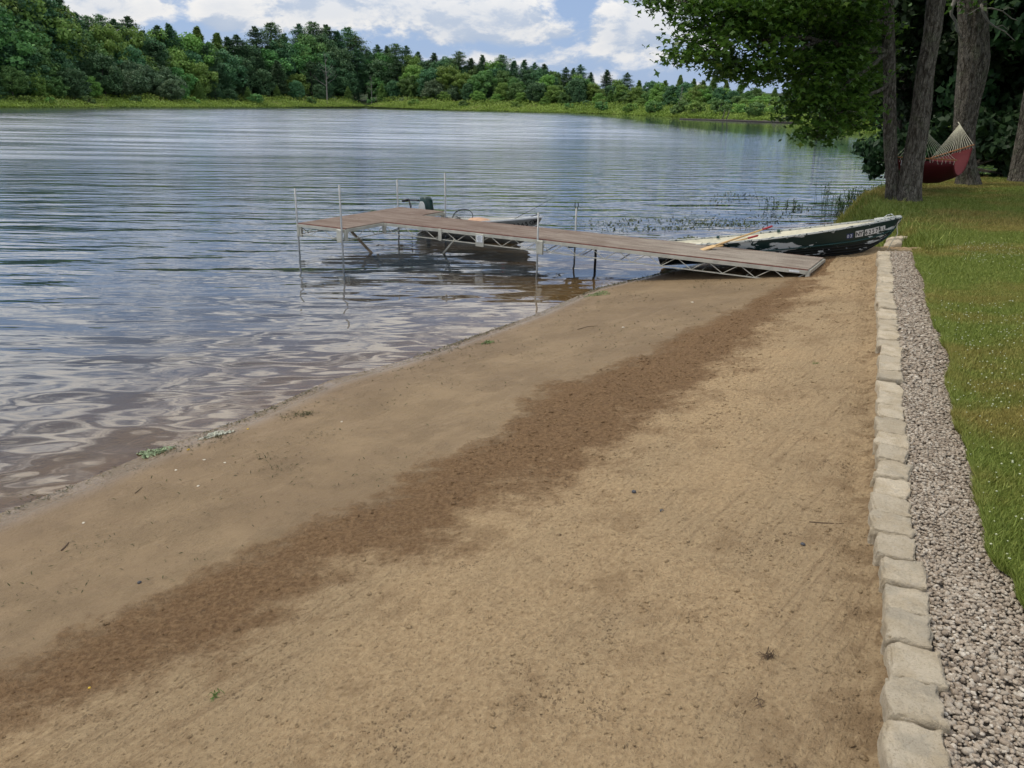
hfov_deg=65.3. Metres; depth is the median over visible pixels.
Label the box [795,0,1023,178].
woodland tree
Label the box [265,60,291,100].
pine tree
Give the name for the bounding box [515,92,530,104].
broadleaf tree
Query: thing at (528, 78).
broadleaf tree
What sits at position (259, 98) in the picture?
shore shrub
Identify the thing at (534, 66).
pine tree
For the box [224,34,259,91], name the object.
pine tree
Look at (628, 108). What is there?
shore shrub
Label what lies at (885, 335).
edging stone
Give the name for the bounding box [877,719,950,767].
edging stone
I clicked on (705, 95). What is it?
broadleaf tree
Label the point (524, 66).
pine tree
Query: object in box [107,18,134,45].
pine tree
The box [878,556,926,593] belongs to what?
edging stone
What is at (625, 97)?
broadleaf tree
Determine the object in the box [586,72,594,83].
pine tree
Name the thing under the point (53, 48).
broadleaf tree
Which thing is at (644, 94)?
broadleaf tree
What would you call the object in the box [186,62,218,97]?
broadleaf tree
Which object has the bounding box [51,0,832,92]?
sky
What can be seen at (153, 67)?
broadleaf tree
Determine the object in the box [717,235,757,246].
oar
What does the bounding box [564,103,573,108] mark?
shore shrub
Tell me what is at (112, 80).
broadleaf tree
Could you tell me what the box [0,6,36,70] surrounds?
broadleaf tree
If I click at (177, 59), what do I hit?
broadleaf tree
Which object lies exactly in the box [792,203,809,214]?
water plant
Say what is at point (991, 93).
woodland tree
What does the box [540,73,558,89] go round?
broadleaf tree
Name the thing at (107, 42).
broadleaf tree
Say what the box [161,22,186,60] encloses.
pine tree
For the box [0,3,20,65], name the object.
pine tree
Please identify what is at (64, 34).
broadleaf tree
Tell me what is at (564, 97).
broadleaf tree
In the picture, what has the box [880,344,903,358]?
edging stone
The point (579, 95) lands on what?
pine tree
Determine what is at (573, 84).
broadleaf tree
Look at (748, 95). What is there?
broadleaf tree
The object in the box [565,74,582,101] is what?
broadleaf tree
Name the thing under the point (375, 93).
broadleaf tree
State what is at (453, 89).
broadleaf tree
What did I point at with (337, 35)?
pine tree
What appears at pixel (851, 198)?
water plant
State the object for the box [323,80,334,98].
pine tree
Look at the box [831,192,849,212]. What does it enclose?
water plant
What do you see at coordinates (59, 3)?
pine tree
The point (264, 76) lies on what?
broadleaf tree
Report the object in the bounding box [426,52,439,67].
pine tree
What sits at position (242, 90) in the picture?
pine tree
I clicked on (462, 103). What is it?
shore shrub
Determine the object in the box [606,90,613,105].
pine tree
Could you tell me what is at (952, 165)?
hammock
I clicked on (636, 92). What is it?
broadleaf tree
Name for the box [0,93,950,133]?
marsh plants
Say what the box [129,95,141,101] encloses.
shore shrub
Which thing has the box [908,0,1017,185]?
old tree
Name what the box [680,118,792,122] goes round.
fallen log
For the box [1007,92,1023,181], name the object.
edge tree
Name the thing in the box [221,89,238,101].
broadleaf tree
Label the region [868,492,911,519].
edging stone
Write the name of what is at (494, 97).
broadleaf tree
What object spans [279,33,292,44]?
pine tree
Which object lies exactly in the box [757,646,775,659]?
dry tuft
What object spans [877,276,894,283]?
edging stone
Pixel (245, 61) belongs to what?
broadleaf tree
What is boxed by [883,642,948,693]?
edging stone
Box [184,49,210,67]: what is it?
broadleaf tree
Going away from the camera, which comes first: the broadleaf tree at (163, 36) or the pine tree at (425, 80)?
the broadleaf tree at (163, 36)
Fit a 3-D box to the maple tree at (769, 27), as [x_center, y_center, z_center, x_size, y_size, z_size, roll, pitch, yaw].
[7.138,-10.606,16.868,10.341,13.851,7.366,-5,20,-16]
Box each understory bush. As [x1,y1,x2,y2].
[850,123,952,180]
[897,104,1018,175]
[946,81,1023,161]
[988,101,1021,176]
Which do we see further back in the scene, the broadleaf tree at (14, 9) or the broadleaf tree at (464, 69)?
the broadleaf tree at (464, 69)
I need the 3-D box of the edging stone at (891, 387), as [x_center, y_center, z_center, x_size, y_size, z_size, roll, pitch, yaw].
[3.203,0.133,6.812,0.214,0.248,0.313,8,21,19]
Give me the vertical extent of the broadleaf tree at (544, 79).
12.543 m
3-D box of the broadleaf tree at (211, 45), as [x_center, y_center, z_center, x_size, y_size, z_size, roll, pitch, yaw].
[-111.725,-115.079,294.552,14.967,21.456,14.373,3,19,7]
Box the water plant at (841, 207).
[828,197,854,214]
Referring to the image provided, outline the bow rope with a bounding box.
[887,220,899,249]
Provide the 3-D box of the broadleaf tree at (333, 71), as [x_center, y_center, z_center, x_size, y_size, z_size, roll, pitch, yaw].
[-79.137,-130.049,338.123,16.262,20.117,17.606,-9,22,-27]
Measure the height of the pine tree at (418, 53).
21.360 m
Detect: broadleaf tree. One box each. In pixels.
[0,0,40,39]
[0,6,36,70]
[0,13,50,65]
[0,43,56,98]
[0,65,30,99]
[1,0,52,65]
[15,27,63,98]
[19,0,74,66]
[19,70,50,98]
[24,56,58,95]
[36,0,85,67]
[39,31,57,51]
[45,76,70,98]
[48,50,79,97]
[53,5,90,62]
[53,67,91,99]
[79,48,107,93]
[81,29,108,55]
[83,53,125,100]
[84,76,102,99]
[87,25,116,53]
[89,23,132,67]
[104,70,134,98]
[110,42,146,97]
[115,25,155,65]
[117,58,152,96]
[138,64,164,101]
[139,35,170,67]
[143,55,159,71]
[146,28,189,60]
[154,79,185,101]
[155,64,188,96]
[159,48,195,92]
[165,66,198,89]
[174,32,215,72]
[174,85,190,100]
[182,38,209,67]
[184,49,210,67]
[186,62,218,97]
[205,41,231,82]
[214,48,247,89]
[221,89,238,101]
[231,42,262,92]
[233,55,259,90]
[246,48,293,100]
[250,68,275,100]
[264,38,299,94]
[282,73,310,96]
[285,41,331,84]
[287,80,306,99]
[296,33,332,93]
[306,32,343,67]
[308,52,341,89]
[312,84,325,102]
[322,45,358,99]
[330,68,357,98]
[357,59,382,98]
[359,59,395,88]
[362,50,375,97]
[363,76,386,101]
[373,52,390,79]
[382,55,401,97]
[384,80,404,100]
[396,75,419,98]
[397,54,422,83]
[398,64,425,96]
[413,67,440,96]
[418,59,432,69]
[420,78,447,103]
[422,89,436,102]
[430,56,461,71]
[435,65,463,98]
[435,91,451,104]
[441,63,463,85]
[445,85,461,100]
[452,72,477,99]
[459,83,473,103]
[460,65,470,73]
[467,69,497,97]
[468,65,483,103]
[469,91,486,102]
[477,60,505,82]
[489,64,508,77]
[490,70,515,92]
[490,94,504,103]
[492,82,510,100]
[505,82,524,101]
[506,77,526,87]
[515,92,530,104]
[517,68,535,89]
[524,81,546,106]
[528,67,548,82]
[533,74,554,94]
[539,96,552,105]
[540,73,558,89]
[544,85,563,105]
[548,71,568,85]
[555,85,567,94]
[555,92,571,103]
[563,77,588,105]
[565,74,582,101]
[580,78,593,95]
[586,83,606,100]
[590,93,606,104]
[603,85,615,101]
[611,79,621,90]
[612,86,629,104]
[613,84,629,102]
[618,94,631,104]
[625,86,647,102]
[632,98,645,108]
[640,89,652,101]
[642,80,659,95]
[648,82,665,99]
[652,92,664,105]
[662,85,678,105]
[673,81,693,101]
[680,87,694,104]
[686,84,706,102]
[691,96,707,103]
[696,88,713,102]
[705,85,713,99]
[711,86,728,99]
[715,88,731,98]
[726,90,739,102]
[729,95,747,102]
[737,99,750,104]
[740,91,754,99]
[750,87,766,97]
[751,99,763,103]
[753,95,772,104]
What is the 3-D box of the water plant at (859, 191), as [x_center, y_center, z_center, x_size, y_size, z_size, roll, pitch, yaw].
[11.242,-6.094,25.972,0.799,0.750,0.569,7,20,15]
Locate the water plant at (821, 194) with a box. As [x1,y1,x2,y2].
[814,184,830,203]
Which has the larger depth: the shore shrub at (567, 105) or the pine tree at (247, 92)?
the pine tree at (247, 92)
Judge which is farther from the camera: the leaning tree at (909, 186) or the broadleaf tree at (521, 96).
the broadleaf tree at (521, 96)
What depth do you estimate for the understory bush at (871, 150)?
27.98 m
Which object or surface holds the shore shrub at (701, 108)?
on the ground at (364, 99)
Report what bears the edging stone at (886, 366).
on the beach
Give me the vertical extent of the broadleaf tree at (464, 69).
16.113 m
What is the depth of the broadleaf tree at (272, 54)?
318.29 m
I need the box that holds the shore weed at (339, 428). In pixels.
[1,266,761,647]
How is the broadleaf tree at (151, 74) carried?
on the ground at (364, 99)
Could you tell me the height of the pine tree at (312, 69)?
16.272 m
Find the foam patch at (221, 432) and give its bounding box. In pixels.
[199,430,233,439]
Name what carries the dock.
on the beach
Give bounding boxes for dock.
[294,173,825,280]
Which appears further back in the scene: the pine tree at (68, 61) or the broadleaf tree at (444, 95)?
the broadleaf tree at (444, 95)
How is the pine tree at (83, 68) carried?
on the ground at (364, 99)
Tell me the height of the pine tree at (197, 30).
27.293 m
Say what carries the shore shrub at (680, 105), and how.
on the ground at (364, 99)
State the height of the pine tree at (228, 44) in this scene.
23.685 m
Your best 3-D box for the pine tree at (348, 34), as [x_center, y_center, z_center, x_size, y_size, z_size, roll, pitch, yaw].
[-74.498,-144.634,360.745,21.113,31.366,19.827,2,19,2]
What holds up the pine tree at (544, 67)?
on the ground at (364, 99)
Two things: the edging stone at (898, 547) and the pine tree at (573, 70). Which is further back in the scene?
the pine tree at (573, 70)
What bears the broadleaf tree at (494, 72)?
on the ground at (364, 99)
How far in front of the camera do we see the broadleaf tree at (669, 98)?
262.33 m
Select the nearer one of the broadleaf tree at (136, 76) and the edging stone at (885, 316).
the edging stone at (885, 316)
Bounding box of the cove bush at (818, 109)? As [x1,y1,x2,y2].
[792,82,830,118]
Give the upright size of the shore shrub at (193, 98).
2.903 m
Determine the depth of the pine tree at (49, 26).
223.54 m
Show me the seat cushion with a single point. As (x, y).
(479, 219)
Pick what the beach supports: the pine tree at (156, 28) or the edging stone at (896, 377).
the edging stone at (896, 377)
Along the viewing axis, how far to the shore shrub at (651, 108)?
240.04 m
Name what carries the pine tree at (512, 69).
on the ground at (364, 99)
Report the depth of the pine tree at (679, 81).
279.49 m
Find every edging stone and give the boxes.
[867,509,914,544]
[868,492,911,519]
[870,460,913,486]
[872,431,909,454]
[872,532,915,565]
[873,477,910,499]
[874,286,894,296]
[874,297,895,310]
[874,416,907,437]
[874,443,908,468]
[875,259,891,266]
[875,281,894,290]
[875,292,893,298]
[875,340,901,353]
[875,380,903,396]
[875,390,903,412]
[876,251,890,258]
[876,268,892,274]
[876,271,893,279]
[876,311,897,325]
[876,319,898,329]
[876,329,899,341]
[876,355,902,371]
[876,361,902,378]
[876,369,903,384]
[876,403,906,420]
[877,264,892,269]
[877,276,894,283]
[877,301,897,310]
[877,324,898,332]
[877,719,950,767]
[878,256,890,259]
[878,308,896,313]
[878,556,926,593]
[879,674,950,736]
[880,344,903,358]
[880,605,933,655]
[881,584,929,622]
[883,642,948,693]
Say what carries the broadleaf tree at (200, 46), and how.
on the ground at (364, 99)
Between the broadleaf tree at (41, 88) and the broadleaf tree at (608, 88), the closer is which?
the broadleaf tree at (41, 88)
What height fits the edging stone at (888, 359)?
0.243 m
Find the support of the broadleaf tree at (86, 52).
on the ground at (364, 99)
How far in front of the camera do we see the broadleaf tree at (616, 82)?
319.33 m
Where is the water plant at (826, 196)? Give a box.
[822,183,832,205]
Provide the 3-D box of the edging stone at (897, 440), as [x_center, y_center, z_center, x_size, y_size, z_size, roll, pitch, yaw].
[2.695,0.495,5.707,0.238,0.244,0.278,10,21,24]
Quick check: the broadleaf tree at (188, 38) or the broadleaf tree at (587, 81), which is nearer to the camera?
the broadleaf tree at (188, 38)
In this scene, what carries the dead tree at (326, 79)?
on the ground at (364, 99)
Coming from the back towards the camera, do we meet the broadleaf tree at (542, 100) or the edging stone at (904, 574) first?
the broadleaf tree at (542, 100)
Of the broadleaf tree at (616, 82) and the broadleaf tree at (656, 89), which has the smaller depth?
the broadleaf tree at (656, 89)
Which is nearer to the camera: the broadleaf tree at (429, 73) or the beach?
the beach
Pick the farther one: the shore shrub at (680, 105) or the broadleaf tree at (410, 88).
the broadleaf tree at (410, 88)
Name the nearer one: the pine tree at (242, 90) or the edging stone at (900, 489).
the edging stone at (900, 489)
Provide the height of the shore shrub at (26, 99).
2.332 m
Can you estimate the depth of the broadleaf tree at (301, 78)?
321.94 m
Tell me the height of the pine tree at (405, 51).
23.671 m
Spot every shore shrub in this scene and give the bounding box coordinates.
[15,95,34,102]
[44,97,56,102]
[81,95,96,104]
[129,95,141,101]
[187,96,200,103]
[246,93,263,103]
[306,96,316,103]
[367,98,374,102]
[408,99,419,105]
[458,100,468,105]
[511,101,523,107]
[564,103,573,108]
[594,101,607,110]
[622,103,638,111]
[645,101,662,112]
[670,99,687,113]
[684,101,705,114]
[709,99,732,113]
[730,103,745,114]
[743,102,765,115]
[764,104,787,115]
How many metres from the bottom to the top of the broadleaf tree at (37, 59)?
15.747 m
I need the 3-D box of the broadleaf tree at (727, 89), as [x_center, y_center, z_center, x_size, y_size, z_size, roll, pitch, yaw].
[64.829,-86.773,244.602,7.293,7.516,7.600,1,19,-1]
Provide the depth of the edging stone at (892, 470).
5.16 m
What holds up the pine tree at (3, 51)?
on the ground at (364, 99)
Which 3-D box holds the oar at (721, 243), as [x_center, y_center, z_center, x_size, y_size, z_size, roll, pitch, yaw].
[3.790,-2.498,13.924,1.602,0.500,0.140,-4,20,-13]
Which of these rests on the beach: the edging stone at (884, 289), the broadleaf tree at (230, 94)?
the edging stone at (884, 289)
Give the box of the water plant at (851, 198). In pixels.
[839,187,858,209]
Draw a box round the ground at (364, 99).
[1,89,884,232]
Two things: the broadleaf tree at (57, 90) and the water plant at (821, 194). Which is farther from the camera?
the broadleaf tree at (57, 90)
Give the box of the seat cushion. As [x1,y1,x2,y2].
[468,217,490,220]
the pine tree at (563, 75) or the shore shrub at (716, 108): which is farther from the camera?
the pine tree at (563, 75)
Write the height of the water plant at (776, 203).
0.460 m
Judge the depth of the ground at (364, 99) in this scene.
39.06 m
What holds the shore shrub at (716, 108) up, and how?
on the ground at (364, 99)
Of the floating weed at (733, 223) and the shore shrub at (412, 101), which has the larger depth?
the shore shrub at (412, 101)
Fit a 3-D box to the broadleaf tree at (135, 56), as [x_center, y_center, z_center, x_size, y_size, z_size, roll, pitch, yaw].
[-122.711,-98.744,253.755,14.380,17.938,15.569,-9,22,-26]
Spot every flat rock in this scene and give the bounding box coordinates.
[884,239,901,246]
[886,236,907,242]
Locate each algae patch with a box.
[137,446,174,458]
[584,291,609,296]
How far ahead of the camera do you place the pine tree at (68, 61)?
226.12 m
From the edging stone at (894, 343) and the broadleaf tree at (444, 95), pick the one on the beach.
the edging stone at (894, 343)
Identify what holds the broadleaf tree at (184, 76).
on the ground at (364, 99)
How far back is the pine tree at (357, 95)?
348.55 m
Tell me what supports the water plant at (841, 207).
in the lake water
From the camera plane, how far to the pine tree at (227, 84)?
291.78 m
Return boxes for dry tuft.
[752,692,764,706]
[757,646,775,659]
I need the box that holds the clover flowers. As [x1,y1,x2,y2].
[923,242,1023,559]
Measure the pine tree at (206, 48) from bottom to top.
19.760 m
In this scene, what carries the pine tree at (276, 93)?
on the ground at (364, 99)
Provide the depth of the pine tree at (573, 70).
320.13 m
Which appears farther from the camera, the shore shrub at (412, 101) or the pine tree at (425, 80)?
the pine tree at (425, 80)
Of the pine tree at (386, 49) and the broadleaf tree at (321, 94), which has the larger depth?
the pine tree at (386, 49)
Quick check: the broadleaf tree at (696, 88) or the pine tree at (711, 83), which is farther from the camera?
the pine tree at (711, 83)
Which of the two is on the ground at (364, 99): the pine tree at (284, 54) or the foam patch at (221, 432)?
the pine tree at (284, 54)
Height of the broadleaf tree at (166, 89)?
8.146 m
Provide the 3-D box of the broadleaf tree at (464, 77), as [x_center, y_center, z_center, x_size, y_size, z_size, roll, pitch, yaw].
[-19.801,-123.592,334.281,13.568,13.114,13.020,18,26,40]
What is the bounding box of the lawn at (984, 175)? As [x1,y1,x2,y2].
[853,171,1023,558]
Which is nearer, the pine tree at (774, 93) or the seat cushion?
the seat cushion
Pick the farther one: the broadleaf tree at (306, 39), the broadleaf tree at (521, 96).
the broadleaf tree at (306, 39)
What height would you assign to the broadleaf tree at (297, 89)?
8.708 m
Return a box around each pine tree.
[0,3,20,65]
[0,34,38,99]
[0,69,8,98]
[1,0,37,40]
[32,0,89,67]
[33,0,69,51]
[52,0,95,95]
[58,48,81,98]
[65,44,81,97]
[71,12,89,29]
[78,64,96,97]
[79,15,102,33]
[92,14,120,33]
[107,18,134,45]
[116,15,149,51]
[141,40,180,100]
[150,25,166,46]
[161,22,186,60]
[191,25,224,97]
[193,81,206,100]
[196,45,230,91]
[205,67,222,98]
[206,79,223,100]
[210,32,247,97]
[219,75,237,97]
[222,36,241,55]
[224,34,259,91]
[234,73,253,100]
[243,86,250,103]
[244,26,278,92]
[252,53,273,98]
[254,22,293,58]
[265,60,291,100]
[273,85,282,102]
[278,50,298,96]
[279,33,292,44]
[288,23,308,45]
[301,60,323,96]
[302,21,330,49]
[309,63,335,90]
[317,24,348,98]
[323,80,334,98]
[331,31,356,96]
[340,27,366,70]
[341,86,353,102]
[344,35,374,98]
[346,47,373,94]
[351,73,363,100]
[372,44,383,55]
[376,83,387,101]
[381,45,391,100]
[384,43,407,98]
[384,59,405,99]
[391,46,413,99]
[414,52,423,99]
[416,76,429,97]
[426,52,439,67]
[445,51,469,100]
[462,58,475,74]
[473,54,488,87]
[482,78,493,104]
[492,55,518,72]
[505,60,522,102]
[514,59,529,86]
[528,62,538,73]
[541,64,549,76]
[559,67,571,87]
[566,68,577,103]
[568,64,587,78]
[569,86,585,105]
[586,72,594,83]
[598,69,613,90]
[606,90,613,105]
[618,72,635,88]
[676,75,683,85]
[709,77,717,91]
[723,81,730,89]
[736,84,743,94]
[770,87,778,98]
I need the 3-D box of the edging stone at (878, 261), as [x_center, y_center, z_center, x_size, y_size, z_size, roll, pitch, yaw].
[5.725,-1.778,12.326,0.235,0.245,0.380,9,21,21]
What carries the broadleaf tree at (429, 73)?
on the ground at (364, 99)
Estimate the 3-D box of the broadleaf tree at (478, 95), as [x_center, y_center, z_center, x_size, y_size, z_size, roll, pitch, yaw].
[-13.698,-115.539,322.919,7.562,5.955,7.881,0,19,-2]
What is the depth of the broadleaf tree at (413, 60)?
350.32 m
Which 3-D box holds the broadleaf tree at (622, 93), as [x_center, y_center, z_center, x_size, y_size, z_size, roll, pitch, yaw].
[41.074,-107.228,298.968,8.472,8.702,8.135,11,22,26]
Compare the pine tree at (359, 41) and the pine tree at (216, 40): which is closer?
the pine tree at (216, 40)
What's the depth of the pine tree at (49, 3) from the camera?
224.70 m
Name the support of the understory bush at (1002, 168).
on the lawn at (984, 175)
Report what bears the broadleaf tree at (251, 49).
on the ground at (364, 99)
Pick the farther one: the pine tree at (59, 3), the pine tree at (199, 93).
the pine tree at (199, 93)
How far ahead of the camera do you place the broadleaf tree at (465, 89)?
324.44 m
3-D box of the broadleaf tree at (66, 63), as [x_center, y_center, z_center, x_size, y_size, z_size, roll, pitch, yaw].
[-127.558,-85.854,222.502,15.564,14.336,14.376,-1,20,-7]
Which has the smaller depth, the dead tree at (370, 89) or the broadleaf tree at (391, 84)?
the dead tree at (370, 89)
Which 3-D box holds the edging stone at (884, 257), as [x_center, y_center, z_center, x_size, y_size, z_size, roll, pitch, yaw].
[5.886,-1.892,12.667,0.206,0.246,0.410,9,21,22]
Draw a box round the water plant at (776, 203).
[764,197,779,212]
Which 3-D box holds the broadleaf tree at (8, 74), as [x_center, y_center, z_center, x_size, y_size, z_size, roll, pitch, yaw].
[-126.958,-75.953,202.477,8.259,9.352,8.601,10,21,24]
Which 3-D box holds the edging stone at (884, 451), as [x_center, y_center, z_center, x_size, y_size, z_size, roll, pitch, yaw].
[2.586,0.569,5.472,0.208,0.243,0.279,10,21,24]
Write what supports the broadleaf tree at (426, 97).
on the ground at (364, 99)
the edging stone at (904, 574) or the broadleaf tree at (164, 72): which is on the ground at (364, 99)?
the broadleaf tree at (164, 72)
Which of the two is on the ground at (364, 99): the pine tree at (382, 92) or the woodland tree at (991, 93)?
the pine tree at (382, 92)
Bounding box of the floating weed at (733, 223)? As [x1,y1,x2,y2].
[563,191,821,238]
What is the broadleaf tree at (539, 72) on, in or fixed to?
on the ground at (364, 99)
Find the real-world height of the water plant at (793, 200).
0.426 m
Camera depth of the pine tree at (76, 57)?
232.65 m
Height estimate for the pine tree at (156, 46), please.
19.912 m
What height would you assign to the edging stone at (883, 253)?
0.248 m
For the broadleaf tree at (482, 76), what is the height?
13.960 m
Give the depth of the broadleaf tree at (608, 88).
308.66 m
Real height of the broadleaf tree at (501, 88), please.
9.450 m
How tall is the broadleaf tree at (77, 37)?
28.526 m
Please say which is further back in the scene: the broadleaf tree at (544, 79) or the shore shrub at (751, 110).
the broadleaf tree at (544, 79)
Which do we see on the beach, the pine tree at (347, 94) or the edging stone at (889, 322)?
the edging stone at (889, 322)
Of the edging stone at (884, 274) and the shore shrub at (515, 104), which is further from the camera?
the shore shrub at (515, 104)
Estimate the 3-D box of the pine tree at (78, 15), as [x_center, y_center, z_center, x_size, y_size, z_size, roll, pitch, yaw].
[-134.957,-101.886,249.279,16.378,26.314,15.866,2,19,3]
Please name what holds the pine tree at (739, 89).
on the ground at (364, 99)
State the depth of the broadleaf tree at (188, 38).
281.27 m
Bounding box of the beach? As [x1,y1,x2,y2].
[0,222,920,767]
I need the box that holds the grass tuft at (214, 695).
[210,688,223,699]
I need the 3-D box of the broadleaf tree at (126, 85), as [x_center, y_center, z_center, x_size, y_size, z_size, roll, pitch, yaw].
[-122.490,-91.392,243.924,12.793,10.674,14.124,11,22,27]
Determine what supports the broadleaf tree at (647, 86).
on the ground at (364, 99)
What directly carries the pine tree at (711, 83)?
on the ground at (364, 99)
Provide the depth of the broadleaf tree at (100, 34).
246.22 m
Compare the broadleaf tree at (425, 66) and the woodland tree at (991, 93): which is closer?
the woodland tree at (991, 93)
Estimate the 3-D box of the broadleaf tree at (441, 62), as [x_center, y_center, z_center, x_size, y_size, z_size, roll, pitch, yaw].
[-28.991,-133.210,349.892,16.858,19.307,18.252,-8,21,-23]
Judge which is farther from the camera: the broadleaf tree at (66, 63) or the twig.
the broadleaf tree at (66, 63)
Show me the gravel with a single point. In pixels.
(930, 420)
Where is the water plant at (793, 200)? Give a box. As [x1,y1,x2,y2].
[784,198,797,211]
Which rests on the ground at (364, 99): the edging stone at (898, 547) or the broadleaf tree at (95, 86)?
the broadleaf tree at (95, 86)
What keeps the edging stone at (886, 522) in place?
on the beach
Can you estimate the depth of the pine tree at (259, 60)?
313.83 m
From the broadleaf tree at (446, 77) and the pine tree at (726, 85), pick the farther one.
the broadleaf tree at (446, 77)
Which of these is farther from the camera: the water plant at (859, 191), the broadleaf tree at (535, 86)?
the broadleaf tree at (535, 86)
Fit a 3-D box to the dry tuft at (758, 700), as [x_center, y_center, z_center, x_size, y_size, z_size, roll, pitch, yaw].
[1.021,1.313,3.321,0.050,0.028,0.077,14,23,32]
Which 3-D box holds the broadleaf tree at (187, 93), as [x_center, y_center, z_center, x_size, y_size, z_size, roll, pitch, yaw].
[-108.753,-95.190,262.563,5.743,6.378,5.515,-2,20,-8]
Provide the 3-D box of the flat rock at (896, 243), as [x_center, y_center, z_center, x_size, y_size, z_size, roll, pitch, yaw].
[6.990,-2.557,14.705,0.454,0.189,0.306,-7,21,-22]
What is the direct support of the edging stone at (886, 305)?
on the beach
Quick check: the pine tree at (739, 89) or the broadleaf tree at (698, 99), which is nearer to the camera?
the broadleaf tree at (698, 99)
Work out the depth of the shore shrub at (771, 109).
190.29 m
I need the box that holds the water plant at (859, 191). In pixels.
[847,185,869,199]
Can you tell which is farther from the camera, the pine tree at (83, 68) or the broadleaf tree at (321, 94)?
the broadleaf tree at (321, 94)
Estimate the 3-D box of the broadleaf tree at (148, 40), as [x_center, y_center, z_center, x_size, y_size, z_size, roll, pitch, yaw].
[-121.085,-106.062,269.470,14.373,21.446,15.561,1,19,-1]
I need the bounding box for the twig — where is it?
[809,521,843,523]
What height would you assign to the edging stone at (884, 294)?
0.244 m
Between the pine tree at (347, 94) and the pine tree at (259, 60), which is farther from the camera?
the pine tree at (347, 94)
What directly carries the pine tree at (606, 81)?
on the ground at (364, 99)
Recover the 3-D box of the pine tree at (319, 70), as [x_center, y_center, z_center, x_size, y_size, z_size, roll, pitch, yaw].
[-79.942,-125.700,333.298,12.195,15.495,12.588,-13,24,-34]
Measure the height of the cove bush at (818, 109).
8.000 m
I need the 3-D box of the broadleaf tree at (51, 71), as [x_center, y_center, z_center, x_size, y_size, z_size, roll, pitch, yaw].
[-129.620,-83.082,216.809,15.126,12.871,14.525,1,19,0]
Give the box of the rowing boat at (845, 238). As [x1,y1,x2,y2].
[658,214,901,265]
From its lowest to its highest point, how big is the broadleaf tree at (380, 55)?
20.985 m
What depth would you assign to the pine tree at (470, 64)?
338.65 m
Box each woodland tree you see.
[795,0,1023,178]
[896,0,1023,113]
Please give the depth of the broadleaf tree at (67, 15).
234.76 m
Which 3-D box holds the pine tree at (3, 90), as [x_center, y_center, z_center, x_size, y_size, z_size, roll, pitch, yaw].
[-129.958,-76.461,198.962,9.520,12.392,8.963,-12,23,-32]
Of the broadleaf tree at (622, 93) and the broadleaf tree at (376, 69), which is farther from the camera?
the broadleaf tree at (376, 69)
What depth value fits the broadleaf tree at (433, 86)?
331.11 m
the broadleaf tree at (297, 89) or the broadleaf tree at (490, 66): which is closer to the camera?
the broadleaf tree at (297, 89)
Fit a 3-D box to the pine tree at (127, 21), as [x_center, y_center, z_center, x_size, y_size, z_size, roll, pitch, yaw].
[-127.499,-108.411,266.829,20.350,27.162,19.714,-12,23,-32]
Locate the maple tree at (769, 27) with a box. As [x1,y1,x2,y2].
[623,0,916,199]
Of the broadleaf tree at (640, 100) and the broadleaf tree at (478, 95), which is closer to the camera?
the broadleaf tree at (640, 100)
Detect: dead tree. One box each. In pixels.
[317,53,335,103]
[365,75,375,102]
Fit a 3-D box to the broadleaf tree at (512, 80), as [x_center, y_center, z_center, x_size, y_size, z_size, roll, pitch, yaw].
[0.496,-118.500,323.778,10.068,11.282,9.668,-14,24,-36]
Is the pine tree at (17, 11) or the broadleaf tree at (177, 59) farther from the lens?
the broadleaf tree at (177, 59)
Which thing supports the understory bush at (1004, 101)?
on the lawn at (984, 175)
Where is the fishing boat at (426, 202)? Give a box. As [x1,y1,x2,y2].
[402,196,542,247]
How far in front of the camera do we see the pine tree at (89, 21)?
247.79 m
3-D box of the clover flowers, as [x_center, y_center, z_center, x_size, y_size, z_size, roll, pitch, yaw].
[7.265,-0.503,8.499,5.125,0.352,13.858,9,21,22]
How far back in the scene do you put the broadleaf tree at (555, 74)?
320.80 m
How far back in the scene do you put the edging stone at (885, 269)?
11.65 m
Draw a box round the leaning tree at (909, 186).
[895,0,997,201]
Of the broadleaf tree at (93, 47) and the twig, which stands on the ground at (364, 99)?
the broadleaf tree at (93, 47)
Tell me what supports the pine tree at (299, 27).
on the ground at (364, 99)
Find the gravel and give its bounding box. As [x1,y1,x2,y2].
[889,250,1023,767]
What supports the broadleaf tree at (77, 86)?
on the ground at (364, 99)
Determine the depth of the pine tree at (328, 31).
347.53 m
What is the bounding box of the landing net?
[452,209,472,218]
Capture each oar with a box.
[701,225,772,249]
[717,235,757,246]
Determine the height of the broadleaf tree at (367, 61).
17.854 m
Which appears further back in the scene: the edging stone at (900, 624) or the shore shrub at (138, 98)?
the shore shrub at (138, 98)
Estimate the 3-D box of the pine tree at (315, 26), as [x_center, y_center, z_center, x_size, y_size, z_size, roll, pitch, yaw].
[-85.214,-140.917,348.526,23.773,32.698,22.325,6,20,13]
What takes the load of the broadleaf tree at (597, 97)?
on the ground at (364, 99)
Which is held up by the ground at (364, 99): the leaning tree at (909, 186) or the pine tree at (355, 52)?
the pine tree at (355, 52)
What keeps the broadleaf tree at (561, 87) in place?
on the ground at (364, 99)
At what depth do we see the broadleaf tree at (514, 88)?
314.06 m
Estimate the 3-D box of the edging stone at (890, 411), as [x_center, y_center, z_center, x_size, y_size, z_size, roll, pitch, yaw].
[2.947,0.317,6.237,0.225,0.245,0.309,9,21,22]
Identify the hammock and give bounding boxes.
[898,122,974,182]

